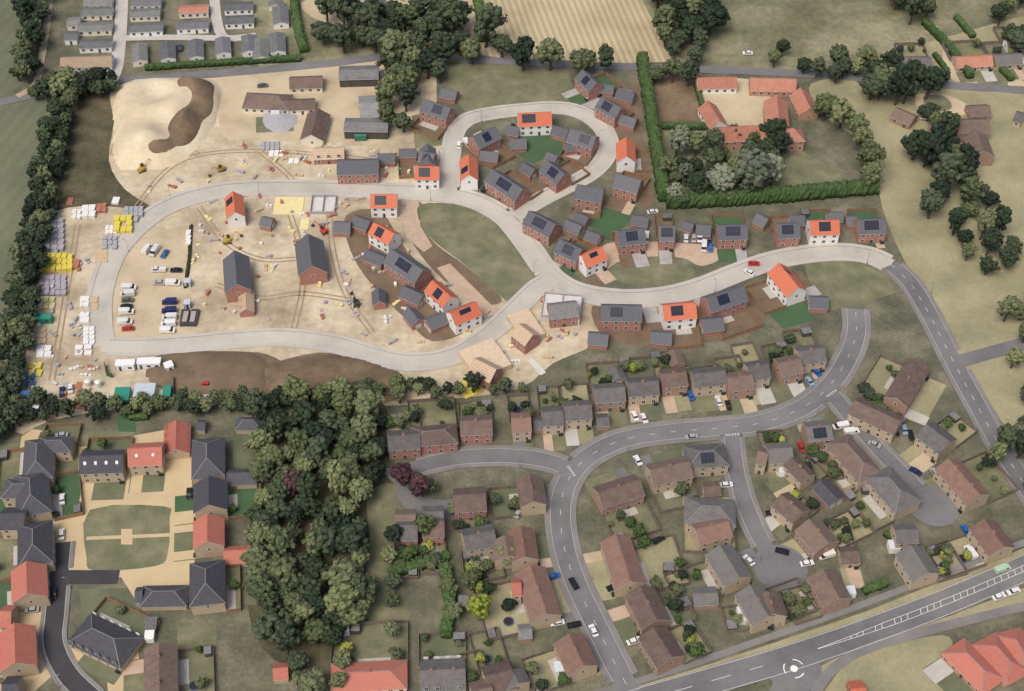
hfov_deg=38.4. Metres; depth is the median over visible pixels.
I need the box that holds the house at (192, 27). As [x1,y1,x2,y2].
[176,19,209,34]
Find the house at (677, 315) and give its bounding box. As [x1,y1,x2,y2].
[659,301,696,329]
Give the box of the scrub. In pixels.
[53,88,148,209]
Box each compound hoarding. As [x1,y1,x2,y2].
[104,362,112,377]
[121,376,174,405]
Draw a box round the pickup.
[151,266,166,272]
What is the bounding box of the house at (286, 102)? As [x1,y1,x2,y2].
[269,100,289,112]
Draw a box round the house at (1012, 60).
[992,52,1023,69]
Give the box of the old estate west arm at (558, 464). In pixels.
[386,449,568,482]
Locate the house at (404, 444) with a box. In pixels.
[387,429,420,459]
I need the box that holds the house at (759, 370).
[742,359,771,388]
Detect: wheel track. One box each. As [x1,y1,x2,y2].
[48,224,75,379]
[54,224,80,379]
[134,149,397,205]
[138,152,397,206]
[196,208,295,261]
[200,206,295,258]
[215,286,362,303]
[217,283,363,300]
[258,152,288,178]
[262,151,294,178]
[287,215,300,327]
[292,215,305,327]
[326,215,369,332]
[331,217,373,331]
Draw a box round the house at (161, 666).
[144,642,179,690]
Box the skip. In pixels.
[179,309,199,326]
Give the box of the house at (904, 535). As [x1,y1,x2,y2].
[890,523,919,549]
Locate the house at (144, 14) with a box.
[129,8,161,21]
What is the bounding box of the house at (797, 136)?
[759,128,805,150]
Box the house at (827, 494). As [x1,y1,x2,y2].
[811,479,844,509]
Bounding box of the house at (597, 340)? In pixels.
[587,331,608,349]
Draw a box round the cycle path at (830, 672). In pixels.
[811,602,1023,690]
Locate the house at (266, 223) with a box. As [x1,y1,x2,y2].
[259,216,275,231]
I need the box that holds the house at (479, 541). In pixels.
[460,524,495,558]
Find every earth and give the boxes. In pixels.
[236,352,407,403]
[248,352,279,363]
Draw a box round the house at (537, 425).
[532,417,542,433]
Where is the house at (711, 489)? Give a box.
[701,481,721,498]
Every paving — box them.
[400,200,431,251]
[437,263,496,315]
[603,242,717,267]
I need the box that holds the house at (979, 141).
[962,131,994,165]
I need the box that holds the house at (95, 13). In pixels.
[81,6,114,20]
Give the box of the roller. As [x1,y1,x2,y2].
[350,290,359,307]
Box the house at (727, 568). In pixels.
[705,545,751,594]
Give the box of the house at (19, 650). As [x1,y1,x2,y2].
[0,623,39,679]
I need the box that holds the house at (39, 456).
[22,437,56,486]
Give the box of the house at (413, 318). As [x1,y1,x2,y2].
[402,307,423,330]
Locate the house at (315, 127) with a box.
[300,108,330,145]
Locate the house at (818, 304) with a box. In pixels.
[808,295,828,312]
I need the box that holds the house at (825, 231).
[805,219,839,243]
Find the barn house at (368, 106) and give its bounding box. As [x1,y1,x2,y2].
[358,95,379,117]
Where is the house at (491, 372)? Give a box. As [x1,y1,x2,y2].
[467,357,501,389]
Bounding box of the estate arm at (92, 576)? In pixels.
[57,570,119,583]
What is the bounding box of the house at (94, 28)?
[76,22,113,35]
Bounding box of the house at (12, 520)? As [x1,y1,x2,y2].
[0,508,29,538]
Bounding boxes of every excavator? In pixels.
[137,158,150,173]
[208,164,225,176]
[223,231,242,244]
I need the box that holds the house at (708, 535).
[689,518,732,550]
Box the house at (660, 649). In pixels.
[638,626,685,675]
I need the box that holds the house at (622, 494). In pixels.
[592,474,645,516]
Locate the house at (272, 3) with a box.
[268,0,283,10]
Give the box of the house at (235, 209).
[224,191,245,227]
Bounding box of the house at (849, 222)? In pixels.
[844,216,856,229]
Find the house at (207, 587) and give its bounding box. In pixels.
[189,559,226,615]
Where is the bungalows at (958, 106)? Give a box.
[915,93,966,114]
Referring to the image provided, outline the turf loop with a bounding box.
[518,135,563,163]
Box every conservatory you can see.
[271,110,279,113]
[343,625,349,635]
[553,661,563,675]
[736,606,746,624]
[778,467,784,476]
[846,585,856,597]
[886,540,900,553]
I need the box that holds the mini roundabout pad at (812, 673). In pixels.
[770,646,821,690]
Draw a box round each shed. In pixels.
[144,616,158,633]
[144,630,155,642]
[351,625,360,634]
[354,134,366,140]
[458,595,468,609]
[663,562,673,573]
[861,485,869,494]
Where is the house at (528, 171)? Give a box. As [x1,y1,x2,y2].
[518,162,538,180]
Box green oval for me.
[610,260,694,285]
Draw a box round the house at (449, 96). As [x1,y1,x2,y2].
[439,88,458,103]
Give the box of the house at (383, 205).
[370,194,397,217]
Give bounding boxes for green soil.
[413,202,501,304]
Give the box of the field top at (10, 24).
[0,0,24,95]
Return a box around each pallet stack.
[24,373,35,387]
[28,362,42,376]
[36,327,46,343]
[36,345,51,357]
[37,296,55,309]
[38,275,66,296]
[39,253,73,271]
[43,217,64,253]
[66,197,73,204]
[71,209,81,219]
[72,259,80,269]
[74,344,92,355]
[75,382,82,396]
[75,404,84,408]
[79,296,89,323]
[81,204,96,218]
[83,326,94,344]
[90,296,98,309]
[95,250,107,262]
[96,203,106,212]
[102,235,117,249]
[105,225,116,234]
[111,197,120,204]
[113,215,132,233]
[124,206,143,222]
[185,230,190,245]
[260,141,279,150]
[268,150,283,156]
[288,158,298,163]
[380,69,386,76]
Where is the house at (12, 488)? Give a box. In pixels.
[0,479,24,506]
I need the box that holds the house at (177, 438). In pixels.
[163,419,190,459]
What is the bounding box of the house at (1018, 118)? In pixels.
[1012,111,1023,127]
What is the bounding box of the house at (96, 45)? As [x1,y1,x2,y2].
[78,38,113,52]
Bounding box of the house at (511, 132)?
[505,125,519,138]
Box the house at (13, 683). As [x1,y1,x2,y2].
[1,676,26,690]
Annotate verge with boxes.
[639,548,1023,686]
[804,262,840,310]
[821,588,1023,672]
[913,263,1023,456]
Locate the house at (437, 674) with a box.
[420,655,465,690]
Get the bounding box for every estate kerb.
[385,449,565,474]
[422,462,557,472]
[724,438,755,545]
[740,437,771,541]
[839,392,918,479]
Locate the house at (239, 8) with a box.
[224,1,253,15]
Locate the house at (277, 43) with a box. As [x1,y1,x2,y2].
[269,31,285,55]
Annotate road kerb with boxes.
[43,572,68,690]
[62,546,98,690]
[89,182,886,320]
[106,286,552,367]
[107,193,881,336]
[111,278,538,354]
[442,103,615,218]
[457,111,601,209]
[550,308,847,680]
[570,309,865,673]
[891,273,1023,497]
[904,267,1022,465]
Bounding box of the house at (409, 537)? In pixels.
[395,518,417,549]
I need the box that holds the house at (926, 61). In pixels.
[903,56,932,68]
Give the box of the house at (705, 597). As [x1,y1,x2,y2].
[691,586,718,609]
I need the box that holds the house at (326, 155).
[313,143,344,164]
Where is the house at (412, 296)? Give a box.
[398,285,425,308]
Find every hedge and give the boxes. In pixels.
[126,412,148,421]
[143,54,303,70]
[183,224,192,287]
[290,0,308,53]
[383,547,452,575]
[438,560,455,638]
[472,0,488,42]
[636,50,669,201]
[659,121,707,130]
[661,178,883,209]
[694,81,704,105]
[723,147,730,163]
[861,577,892,595]
[882,529,891,539]
[921,17,974,78]
[932,51,948,68]
[953,12,976,38]
[993,58,1014,81]
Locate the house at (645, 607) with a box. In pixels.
[625,586,670,635]
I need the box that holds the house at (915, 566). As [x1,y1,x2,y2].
[893,545,940,589]
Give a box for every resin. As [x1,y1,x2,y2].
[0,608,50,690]
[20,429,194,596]
[107,652,138,690]
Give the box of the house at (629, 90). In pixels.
[618,88,634,92]
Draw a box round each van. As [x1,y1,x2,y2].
[116,317,132,324]
[118,307,133,314]
[120,289,134,296]
[121,283,136,289]
[141,243,152,254]
[149,243,159,256]
[159,326,174,333]
[161,306,176,313]
[161,319,175,326]
[162,297,176,304]
[162,312,176,319]
[165,278,180,285]
[462,137,468,148]
[645,230,648,243]
[697,236,702,242]
[701,239,706,251]
[819,549,835,559]
[832,420,849,429]
[843,427,859,434]
[963,544,978,559]
[993,563,1010,574]
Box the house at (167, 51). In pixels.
[159,41,175,61]
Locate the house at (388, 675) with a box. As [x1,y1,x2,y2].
[330,659,407,690]
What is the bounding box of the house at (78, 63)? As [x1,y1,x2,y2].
[60,55,114,71]
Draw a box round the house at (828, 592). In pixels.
[806,568,851,614]
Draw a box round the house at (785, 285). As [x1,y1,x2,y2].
[766,263,806,306]
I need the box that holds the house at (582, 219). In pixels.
[572,212,591,228]
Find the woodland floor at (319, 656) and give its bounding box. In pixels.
[248,402,394,667]
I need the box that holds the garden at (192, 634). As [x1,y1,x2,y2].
[177,622,217,690]
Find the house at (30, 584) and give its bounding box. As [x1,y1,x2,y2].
[11,561,50,611]
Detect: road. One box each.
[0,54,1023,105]
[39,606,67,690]
[43,542,97,690]
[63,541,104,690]
[90,183,893,347]
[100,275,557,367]
[106,0,127,80]
[120,34,226,40]
[209,0,255,40]
[443,103,615,218]
[551,308,865,690]
[639,554,1023,690]
[885,262,1023,496]
[958,338,1023,365]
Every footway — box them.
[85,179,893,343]
[106,287,553,371]
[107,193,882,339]
[111,275,540,355]
[385,445,569,473]
[422,463,558,475]
[439,101,618,220]
[457,112,601,209]
[544,307,847,684]
[571,309,870,674]
[720,437,755,548]
[741,437,775,541]
[826,402,885,468]
[840,391,926,484]
[884,270,1023,505]
[901,263,1023,467]
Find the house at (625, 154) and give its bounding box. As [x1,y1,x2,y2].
[616,137,635,171]
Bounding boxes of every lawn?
[0,442,18,449]
[79,430,133,446]
[256,117,293,132]
[412,114,443,147]
[663,131,724,191]
[735,151,851,189]
[770,302,812,327]
[809,79,901,191]
[923,95,951,110]
[977,69,1007,84]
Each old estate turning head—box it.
[753,545,807,590]
[912,486,958,526]
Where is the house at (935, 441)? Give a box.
[913,422,956,462]
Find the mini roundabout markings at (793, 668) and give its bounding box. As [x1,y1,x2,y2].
[783,659,803,677]
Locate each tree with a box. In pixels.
[0,289,13,300]
[0,310,15,330]
[0,329,12,347]
[0,344,11,360]
[0,359,10,367]
[0,367,7,373]
[0,372,8,385]
[0,380,10,398]
[0,396,8,409]
[0,408,4,421]
[0,420,8,439]
[2,268,29,285]
[2,305,18,315]
[3,404,22,426]
[4,290,24,306]
[4,420,13,431]
[6,363,25,374]
[6,371,25,390]
[7,242,28,262]
[7,314,30,338]
[7,385,20,394]
[7,394,17,403]
[8,65,24,81]
[9,40,24,54]
[9,277,28,291]
[9,345,25,361]
[10,0,32,16]
[11,355,26,367]
[12,337,19,342]
[13,54,26,63]
[13,58,32,83]
[13,237,27,243]
[13,392,25,403]
[14,45,32,58]
[15,27,23,38]
[15,229,26,238]
[16,306,22,313]
[16,397,23,404]
[16,398,31,409]
[18,217,28,226]
[18,255,37,272]
[19,13,30,26]
[19,332,37,350]
[20,38,34,47]
[20,285,33,292]
[21,204,34,217]
[21,287,41,305]
[21,407,38,421]
[22,301,38,316]
[23,19,42,27]
[23,20,44,52]
[23,220,43,238]
[24,195,37,208]
[24,234,38,247]
[24,267,40,284]
[24,314,35,332]
[25,57,43,75]
[25,209,51,224]
[26,10,42,19]
[26,161,41,179]
[27,84,40,100]
[27,180,38,190]
[27,386,47,405]
[29,241,46,252]
[30,155,44,162]
[30,247,40,256]
[31,1,51,21]
[31,175,47,191]
[31,284,42,292]
[32,77,51,101]
[32,250,50,269]
[33,189,43,196]
[34,226,51,243]
[35,125,52,141]
[35,164,52,185]
[35,196,48,210]
[36,115,51,127]
[36,143,47,156]
[38,161,48,166]
[38,193,52,203]
[38,409,48,421]
[38,429,52,437]
[39,397,59,416]
[40,138,53,148]
[43,119,59,137]
[43,154,52,163]
[43,181,59,201]
[43,224,54,231]
[45,146,57,157]
[45,393,57,400]
[46,70,57,80]
[46,74,69,97]
[46,99,63,115]
[46,209,57,219]
[48,163,55,171]
[48,200,58,210]
[49,95,60,102]
[51,138,65,148]
[51,167,63,179]
[52,117,63,125]
[52,156,68,168]
[52,511,59,517]
[53,149,65,156]
[53,484,60,493]
[55,65,78,85]
[55,124,70,144]
[58,144,69,154]
[58,398,76,417]
[60,96,67,106]
[60,112,71,125]
[62,85,82,95]
[64,107,74,116]
[65,89,78,111]
[73,75,91,98]
[73,388,94,411]
[79,69,92,90]
[84,404,107,420]
[87,79,109,97]
[89,67,106,80]
[92,391,107,405]
[96,437,107,449]
[104,78,119,91]
[104,393,122,412]
[107,69,117,79]
[113,605,125,613]
[119,403,134,416]
[130,395,142,411]
[137,391,148,401]
[142,401,152,416]
[147,394,160,404]
[152,395,167,411]
[166,395,182,411]
[174,385,187,408]
[183,398,201,414]
[187,390,203,400]
[195,645,202,652]
[195,676,208,689]
[199,396,216,413]
[206,389,217,399]
[217,389,226,401]
[218,397,235,412]
[224,390,236,399]
[228,502,236,511]
[228,580,238,589]
[234,399,243,411]
[236,384,248,400]
[239,542,270,566]
[241,570,279,601]
[242,428,273,454]
[243,387,268,420]
[243,504,261,520]
[243,521,270,545]
[244,508,279,527]
[245,459,264,481]
[246,562,267,578]
[251,610,284,642]
[252,487,272,505]
[255,443,285,468]
[256,459,275,483]
[257,419,269,432]
[257,591,283,614]
[263,415,286,443]
[264,498,288,519]
[264,524,296,558]
[265,393,280,410]
[266,477,291,498]
[267,407,288,420]
[267,555,275,566]
[267,555,296,584]
[271,385,282,396]
[273,582,294,600]
[274,608,302,630]
[275,464,295,478]
[275,620,300,654]
[278,394,288,405]
[281,374,310,403]
[281,445,294,462]
[281,504,304,526]
[282,416,297,431]
[282,468,301,497]
[283,591,305,612]
[284,427,309,455]
[286,521,302,542]
[286,572,301,588]
[286,650,309,671]
[288,395,301,408]
[289,495,304,512]
[289,667,326,690]
[290,398,316,425]
[292,448,308,467]
[292,602,314,623]
[293,457,316,471]
[293,551,310,567]
[294,470,320,498]
[294,570,325,599]
[298,497,321,518]
[299,554,331,577]
[300,617,329,646]
[301,531,322,556]
[303,420,323,437]
[304,592,328,617]
[306,434,330,464]
[310,21,332,45]
[310,385,330,400]
[310,517,327,533]
[314,0,332,23]
[315,493,341,522]
[315,526,340,558]
[317,393,332,410]
[317,408,337,428]
[318,456,332,482]
[319,558,361,588]
[320,427,338,446]
[321,612,342,629]
[321,628,340,647]
[323,582,358,616]
[324,381,332,394]
[325,458,349,496]
[327,0,356,25]
[327,22,352,53]
[328,671,347,687]
[329,375,351,392]
[330,413,351,432]
[330,513,351,527]
[331,386,355,416]
[331,442,348,459]
[331,625,344,642]
[332,647,351,669]
[334,451,361,480]
[335,522,370,558]
[335,610,352,628]
[336,495,359,515]
[337,426,365,448]
[339,641,353,650]
[343,608,366,626]
[346,476,373,503]
[347,572,376,603]
[348,446,364,463]
[348,544,371,567]
[349,412,377,439]
[350,516,370,531]
[350,559,364,573]
[351,24,366,47]
[351,388,387,418]
[352,0,382,26]
[352,380,373,397]
[354,599,370,615]
[359,441,383,461]
[360,26,385,52]
[361,573,379,587]
[362,463,379,484]
[364,377,372,385]
[367,435,387,456]
[369,0,384,15]
[370,381,386,394]
[370,460,386,476]
[374,77,396,101]
[375,54,399,69]
[375,414,388,429]
[376,98,394,128]
[377,43,382,54]
[379,27,411,60]
[380,544,397,564]
[381,0,401,18]
[381,73,395,81]
[382,619,399,637]
[383,524,404,544]
[384,571,402,589]
[384,590,399,607]
[385,10,404,32]
[385,63,407,75]
[385,414,394,426]
[386,62,402,72]
[388,373,404,388]
[388,646,403,659]
[389,383,404,403]
[390,462,413,485]
[392,111,413,132]
[393,75,414,92]
[393,416,404,428]
[393,558,406,567]
[395,3,418,30]
[395,65,418,88]
[396,80,420,111]
[396,543,405,549]
[396,548,407,560]
[401,30,414,47]
[401,45,423,63]
[401,410,411,420]
[402,546,418,559]
[404,377,414,390]
[405,61,422,73]
[408,0,427,18]
[408,31,429,51]
[408,472,432,496]
[409,403,421,413]
[410,544,421,556]
[411,411,419,422]
[412,17,424,32]
[412,376,423,384]
[412,383,423,395]
[413,513,438,535]
[416,9,450,40]
[416,48,440,78]
[419,545,428,554]
[420,539,434,550]
[420,560,426,567]
[420,633,428,642]
[422,376,436,390]
[423,0,447,18]
[423,650,432,657]
[425,560,435,569]
[426,477,437,494]
[428,385,443,398]
[428,551,442,566]
[429,29,456,58]
[430,57,446,83]
[433,0,467,32]
[437,398,451,410]
[438,573,458,594]
[442,381,453,394]
[446,501,460,513]
[446,600,462,619]
[447,0,474,25]
[451,381,466,394]
[451,519,464,529]
[452,30,472,55]
[454,640,461,647]
[458,567,482,590]
[459,36,481,64]
[462,406,471,415]
[463,370,485,392]
[465,561,473,571]
[465,593,493,620]
[466,669,477,681]
[469,401,478,409]
[470,561,483,571]
[471,555,480,561]
[472,580,483,592]
[474,2,507,47]
[474,515,488,526]
[474,652,484,661]
[475,407,487,414]
[481,558,492,572]
[481,582,496,594]
[483,639,492,645]
[486,404,493,410]
[487,384,497,395]
[488,493,500,503]
[489,34,514,57]
[494,543,515,565]
[494,655,501,662]
[496,377,511,393]
[501,598,516,611]
[507,401,516,410]
[507,495,519,510]
[508,35,534,70]
[518,381,527,392]
[520,400,529,409]
[522,407,534,415]
[524,660,538,674]
[533,37,564,70]
[535,678,548,690]
[557,397,571,405]
[557,671,571,685]
[562,377,573,389]
[569,47,596,69]
[572,395,582,400]
[589,366,597,375]
[597,43,613,74]
[599,377,608,383]
[605,374,611,381]
[607,520,613,526]
[615,510,626,520]
[618,359,629,370]
[624,517,634,527]
[629,363,636,372]
[631,539,639,548]
[632,522,645,536]
[634,359,645,370]
[638,534,653,548]
[645,64,664,83]
[648,574,662,588]
[650,357,659,367]
[651,0,662,8]
[651,4,677,27]
[656,22,674,47]
[657,154,677,176]
[658,58,681,82]
[659,353,670,364]
[664,39,680,55]
[666,181,682,196]
[666,597,684,612]
[668,124,689,157]
[668,171,683,182]
[669,0,687,21]
[669,580,676,589]
[670,583,686,595]
[671,29,687,44]
[673,481,688,495]
[673,557,687,567]
[674,615,681,623]
[676,156,688,165]
[677,8,692,29]
[677,191,689,204]
[677,569,688,581]
[678,162,693,179]
[680,59,699,86]
[682,15,704,44]
[682,168,710,193]
[682,630,691,641]
[684,624,695,632]
[684,644,691,652]
[685,0,703,15]
[685,130,706,156]
[686,635,695,643]
[687,45,703,60]
[688,157,703,171]
[688,644,705,657]
[692,27,709,47]
[692,569,701,579]
[695,2,730,36]
[701,146,728,165]
[702,0,724,7]
[705,127,724,147]
[705,163,736,191]
[706,160,716,187]
[724,363,734,371]
[726,188,733,200]
[727,153,744,183]
[730,123,742,137]
[731,614,742,623]
[733,148,773,188]
[738,178,763,192]
[739,140,758,154]
[745,130,760,143]
[757,143,769,153]
[758,117,787,141]
[760,136,775,150]
[762,431,772,442]
[767,148,781,156]
[767,153,787,185]
[768,48,781,67]
[768,345,774,352]
[768,352,777,363]
[770,433,781,442]
[774,131,793,154]
[774,345,784,355]
[776,39,790,57]
[779,436,785,441]
[782,592,796,605]
[784,333,795,343]
[786,347,792,355]
[787,612,794,621]
[790,490,800,498]
[790,604,805,616]
[796,57,812,73]
[801,584,810,594]
[801,596,811,606]
[806,444,818,451]
[806,447,819,456]
[806,496,819,509]
[810,56,825,78]
[812,92,839,120]
[817,451,827,462]
[823,518,829,525]
[826,64,844,82]
[826,466,840,478]
[827,460,837,467]
[829,43,848,62]
[829,97,855,128]
[830,520,840,529]
[835,56,850,78]
[840,516,847,523]
[841,525,850,533]
[841,532,851,543]
[847,112,869,132]
[850,57,864,75]
[851,125,873,145]
[851,518,859,528]
[855,141,886,164]
[855,500,864,509]
[856,44,877,60]
[856,381,870,392]
[859,71,884,99]
[860,160,883,185]
[861,518,871,527]
[862,388,875,401]
[863,59,881,73]
[872,399,881,404]
[873,63,892,82]
[875,393,883,400]
[877,78,890,99]
[878,404,889,409]
[880,48,904,68]
[885,365,892,370]
[887,61,915,105]
[890,0,906,9]
[890,370,898,376]
[895,45,903,53]
[897,80,919,103]
[900,129,927,160]
[905,0,928,24]
[907,44,914,51]
[907,58,926,84]
[916,102,941,120]
[917,37,924,46]
[919,188,946,218]
[920,120,952,170]
[920,150,932,167]
[922,65,947,99]
[923,0,936,16]
[925,547,931,555]
[928,110,941,123]
[929,180,950,198]
[931,150,968,184]
[932,547,941,554]
[937,567,945,574]
[939,110,960,135]
[939,422,946,429]
[939,542,949,551]
[940,560,949,569]
[941,68,950,81]
[942,417,952,427]
[942,555,952,562]
[943,545,953,555]
[943,568,950,575]
[948,207,969,219]
[948,212,965,235]
[951,136,960,144]
[951,144,959,152]
[957,167,977,184]
[957,229,974,244]
[958,423,964,430]
[959,143,979,172]
[960,174,985,203]
[960,200,979,216]
[961,242,977,260]
[963,549,971,559]
[971,38,981,47]
[976,208,997,239]
[976,463,982,471]
[979,184,990,198]
[979,255,1000,274]
[980,227,1003,255]
[980,453,996,466]
[981,190,1000,209]
[988,442,1007,461]
[990,2,1008,25]
[992,46,1001,53]
[992,203,1011,230]
[997,295,1023,321]
[997,423,1017,449]
[998,246,1019,267]
[1001,0,1017,9]
[1001,485,1010,494]
[1004,22,1021,42]
[1004,235,1023,254]
[1005,346,1023,368]
[1007,29,1023,51]
[1013,420,1023,430]
[1014,302,1023,319]
[1016,429,1023,458]
[1017,0,1023,8]
[1017,415,1023,423]
[1018,323,1023,342]
[1020,383,1023,400]
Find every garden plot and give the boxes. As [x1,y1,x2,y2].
[0,444,78,494]
[0,469,83,531]
[0,534,16,578]
[0,577,12,609]
[45,422,81,446]
[70,596,160,684]
[79,436,133,501]
[122,644,215,690]
[128,473,164,493]
[172,531,196,561]
[173,483,261,525]
[225,564,241,612]
[331,620,407,664]
[386,414,420,430]
[394,546,419,579]
[398,155,418,178]
[407,396,457,432]
[409,115,457,140]
[418,631,465,665]
[421,532,444,571]
[421,543,445,575]
[453,518,488,533]
[458,400,492,425]
[458,516,504,582]
[458,648,484,690]
[461,549,494,572]
[463,131,515,169]
[468,626,507,675]
[472,574,575,640]
[488,485,520,519]
[504,169,542,200]
[507,393,532,446]
[521,648,600,690]
[536,384,565,450]
[536,536,552,567]
[551,237,594,275]
[557,382,593,445]
[558,158,589,185]
[559,149,591,166]
[561,72,620,104]
[571,190,607,217]
[571,237,616,285]
[583,533,689,601]
[584,467,660,539]
[585,360,628,428]
[605,170,649,214]
[607,584,696,643]
[611,232,649,268]
[612,100,633,116]
[618,355,661,422]
[634,149,652,173]
[639,450,699,514]
[649,349,691,413]
[654,213,675,263]
[657,307,702,349]
[664,547,760,610]
[669,619,711,664]
[682,494,735,554]
[685,363,728,412]
[693,287,761,340]
[711,213,747,261]
[713,354,758,414]
[720,604,749,633]
[729,340,775,404]
[745,271,821,314]
[756,429,785,480]
[760,341,805,397]
[765,455,827,497]
[765,489,819,539]
[765,577,816,625]
[768,215,788,233]
[778,583,823,625]
[781,327,824,379]
[781,506,875,559]
[797,417,844,480]
[799,208,830,230]
[816,439,881,495]
[827,518,864,587]
[842,486,894,531]
[846,208,885,247]
[855,354,945,425]
[861,397,906,424]
[894,42,927,55]
[900,411,977,473]
[923,658,972,690]
[925,451,1019,516]
[925,533,986,578]
[926,542,968,583]
[942,39,997,82]
[982,40,1023,80]
[992,25,1023,60]
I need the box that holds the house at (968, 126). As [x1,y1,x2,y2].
[955,118,990,142]
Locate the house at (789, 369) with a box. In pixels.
[772,354,804,385]
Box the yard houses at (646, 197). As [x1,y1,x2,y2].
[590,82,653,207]
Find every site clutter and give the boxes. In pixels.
[31,257,98,409]
[147,140,410,192]
[191,193,471,344]
[483,296,576,370]
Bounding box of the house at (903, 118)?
[889,107,918,129]
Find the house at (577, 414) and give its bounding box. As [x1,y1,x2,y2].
[562,400,592,429]
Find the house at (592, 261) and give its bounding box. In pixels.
[578,247,607,276]
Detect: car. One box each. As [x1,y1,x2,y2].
[24,606,39,612]
[50,586,57,599]
[55,432,67,436]
[58,528,64,540]
[59,386,64,396]
[59,493,64,504]
[68,383,73,393]
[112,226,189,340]
[120,303,132,307]
[121,297,133,302]
[121,325,133,330]
[152,280,164,284]
[160,249,169,258]
[170,267,181,272]
[178,44,182,51]
[186,487,191,498]
[200,381,209,385]
[257,83,267,87]
[456,141,461,148]
[513,508,520,518]
[549,572,560,580]
[551,619,564,626]
[566,621,581,628]
[568,577,578,589]
[588,624,598,637]
[606,584,612,591]
[626,636,638,645]
[630,411,639,421]
[633,455,642,466]
[639,413,648,423]
[647,209,658,214]
[651,535,665,544]
[684,234,688,242]
[685,433,698,439]
[686,390,694,400]
[691,234,695,242]
[707,234,711,242]
[708,243,712,251]
[714,396,722,406]
[720,481,732,487]
[724,400,731,410]
[742,50,752,54]
[742,554,755,566]
[743,268,755,276]
[748,261,759,265]
[765,510,771,515]
[775,547,789,555]
[797,442,805,452]
[799,559,814,566]
[804,376,814,386]
[812,369,821,376]
[867,440,881,448]
[901,424,907,434]
[907,429,914,440]
[909,466,922,476]
[960,524,968,536]
[991,592,1006,601]
[1006,587,1020,595]
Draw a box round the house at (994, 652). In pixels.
[971,632,1023,688]
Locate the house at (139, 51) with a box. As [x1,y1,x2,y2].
[131,42,147,66]
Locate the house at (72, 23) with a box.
[66,17,81,30]
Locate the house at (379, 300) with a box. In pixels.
[371,288,386,309]
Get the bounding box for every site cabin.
[31,404,41,413]
[114,359,135,370]
[133,383,157,396]
[136,357,161,368]
[163,360,174,371]
[183,277,191,286]
[183,299,190,308]
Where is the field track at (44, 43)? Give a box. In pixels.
[15,0,52,96]
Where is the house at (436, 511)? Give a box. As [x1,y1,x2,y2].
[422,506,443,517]
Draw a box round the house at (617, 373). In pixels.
[607,365,626,382]
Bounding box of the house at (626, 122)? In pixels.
[617,114,638,131]
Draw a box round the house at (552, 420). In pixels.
[541,406,563,434]
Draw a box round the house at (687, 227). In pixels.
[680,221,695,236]
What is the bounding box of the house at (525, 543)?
[507,525,538,570]
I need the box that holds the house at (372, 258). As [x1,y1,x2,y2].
[361,249,386,270]
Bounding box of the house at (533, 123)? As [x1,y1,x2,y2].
[517,111,551,135]
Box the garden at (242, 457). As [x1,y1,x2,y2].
[232,415,255,466]
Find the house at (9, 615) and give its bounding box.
[0,605,19,630]
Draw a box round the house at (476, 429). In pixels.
[460,414,492,444]
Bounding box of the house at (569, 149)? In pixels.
[563,143,577,155]
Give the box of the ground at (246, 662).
[0,0,1023,690]
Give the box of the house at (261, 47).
[252,37,268,58]
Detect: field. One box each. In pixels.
[0,95,60,440]
[241,0,478,65]
[479,0,670,62]
[642,0,1023,73]
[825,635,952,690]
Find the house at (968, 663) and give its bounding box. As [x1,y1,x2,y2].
[941,637,1002,690]
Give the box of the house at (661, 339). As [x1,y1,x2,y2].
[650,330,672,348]
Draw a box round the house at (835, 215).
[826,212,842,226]
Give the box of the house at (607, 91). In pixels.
[600,84,613,97]
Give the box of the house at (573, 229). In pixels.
[562,219,584,238]
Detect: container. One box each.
[20,390,29,398]
[32,313,53,323]
[114,387,131,401]
[162,385,172,398]
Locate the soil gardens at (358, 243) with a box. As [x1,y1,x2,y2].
[344,209,462,340]
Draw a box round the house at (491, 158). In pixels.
[479,150,499,165]
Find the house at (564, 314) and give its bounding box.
[546,300,578,328]
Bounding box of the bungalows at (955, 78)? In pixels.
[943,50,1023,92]
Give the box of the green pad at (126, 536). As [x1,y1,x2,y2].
[121,529,131,543]
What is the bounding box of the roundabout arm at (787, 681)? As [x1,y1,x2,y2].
[770,664,804,690]
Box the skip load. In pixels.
[182,311,195,321]

